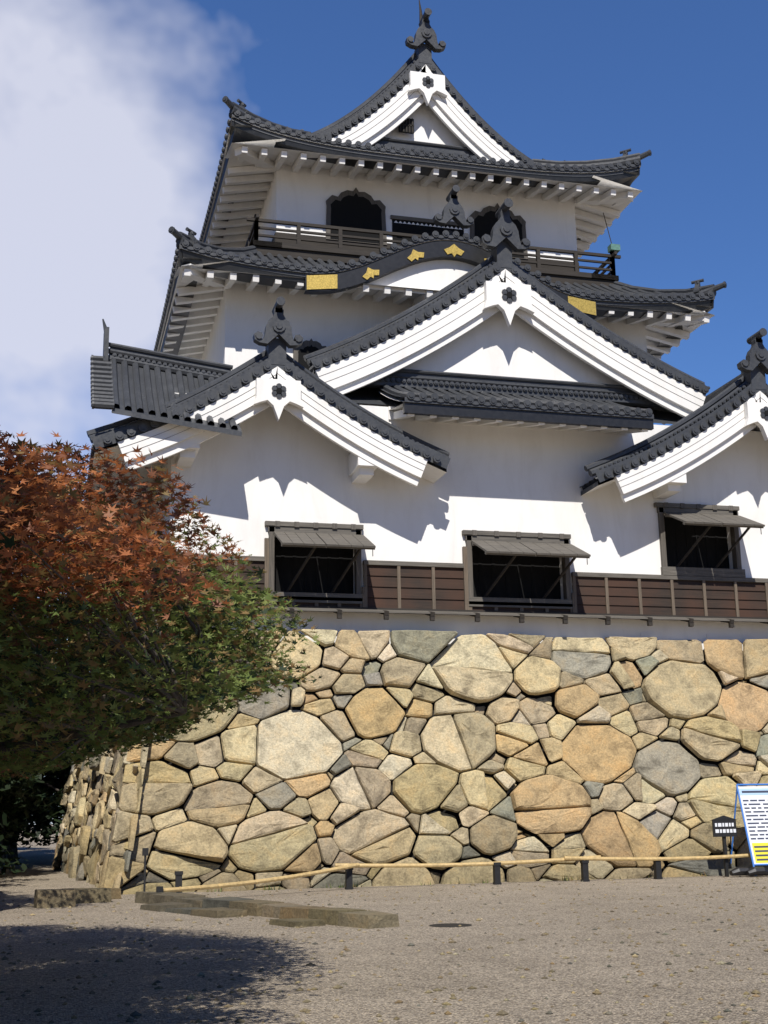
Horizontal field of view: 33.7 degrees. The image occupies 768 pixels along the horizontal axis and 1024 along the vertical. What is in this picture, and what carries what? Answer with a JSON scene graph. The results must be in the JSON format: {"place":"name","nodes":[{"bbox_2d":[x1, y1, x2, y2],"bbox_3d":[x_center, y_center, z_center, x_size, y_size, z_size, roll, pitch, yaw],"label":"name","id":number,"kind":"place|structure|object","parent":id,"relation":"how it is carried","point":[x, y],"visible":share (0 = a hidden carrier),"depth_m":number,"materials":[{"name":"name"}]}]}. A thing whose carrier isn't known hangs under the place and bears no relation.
{"place":"outdoors","nodes":[
{"label":"outdoors","id":0,"kind":"place"},
{"bbox_2d":[0,824,767,1023],"bbox_3d":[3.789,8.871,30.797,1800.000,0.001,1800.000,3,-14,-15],"label":"gravel ground","id":1,"kind":"structure","parent":0,"point":[136,977],"depth_m":13.87,"materials":[{"name":"grey gravel"}]},
{"bbox_2d":[0,659,76,874],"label":"trees","id":2,"kind":"object","parent":1,"relation":"on","point":[27,804],"visible":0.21,"depth_m":42.56,"materials":[{"name":"green plant"}]},
{"bbox_2d":[0,430,321,782],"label":"maple tree","id":3,"kind":"object","parent":1,"relation":"on","point":[162,672],"visible":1,"depth_m":8.20,"materials":[{"name":"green plant"}]},
{"bbox_2d":[33,888,398,928],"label":"stone kerb steps","id":4,"kind":"structure","parent":1,"relation":"on","point":[293,915],"depth_m":20.32,"materials":[{"name":"grey stone"}]},
{"bbox_2d":[52,629,767,894],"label":"stone base wall","id":5,"kind":"structure","parent":1,"relation":"on","point":[406,746],"depth_m":29.88,"materials":[{"name":"beige stone"}]},
{"bbox_2d":[133,139,767,649],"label":"castle keep walls","id":6,"kind":"structure","parent":5,"relation":"on","point":[501,527],"depth_m":33.37,"materials":[{"name":"paint"}]},
{"bbox_2d":[81,0,767,583],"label":"castle keep roofs","id":7,"kind":"structure","parent":6,"relation":"on","point":[491,328],"depth_m":34.42,"materials":[{"name":"tile"}]},
{"bbox_2d":[142,848,750,892],"bbox_3d":[2.131,7.668,27.700,15.096,0.950,2.472,5,-15,-24],"label":"bamboo barrier","id":8,"kind":"object","parent":1,"relation":"on","point":[349,867],"visible":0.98,"depth_m":27.52,"materials":[{"name":"beige wood"}]},
{"bbox_2d":[429,923,471,926],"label":"manhole cover","id":9,"kind":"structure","parent":1,"relation":"on","point":[449,925],"depth_m":17.65,"materials":[{"name":"grey metal"}]},
{"bbox_2d":[712,816,736,876],"bbox_3d":[7.933,7.767,29.453,0.680,1.380,0.115,3,-14,-15],"label":"small sign","id":10,"kind":"object","parent":1,"relation":"on","point":[723,827],"visible":1,"depth_m":29.48,"materials":[{"name":"black"}]},
{"bbox_2d":[729,783,767,875],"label":"information board","id":11,"kind":"object","parent":1,"relation":"on","point":[753,800],"visible":0.97,"depth_m":29.70,"materials":[{"name":"white"}]},
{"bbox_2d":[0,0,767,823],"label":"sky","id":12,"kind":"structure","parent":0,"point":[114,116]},
{"bbox_2d":[206,872,705,891],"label":"grass","id":13,"kind":"structure","parent":0,"point":[221,890],"depth_m":27.73,"materials":[{"name":"green plant"}]}
]}

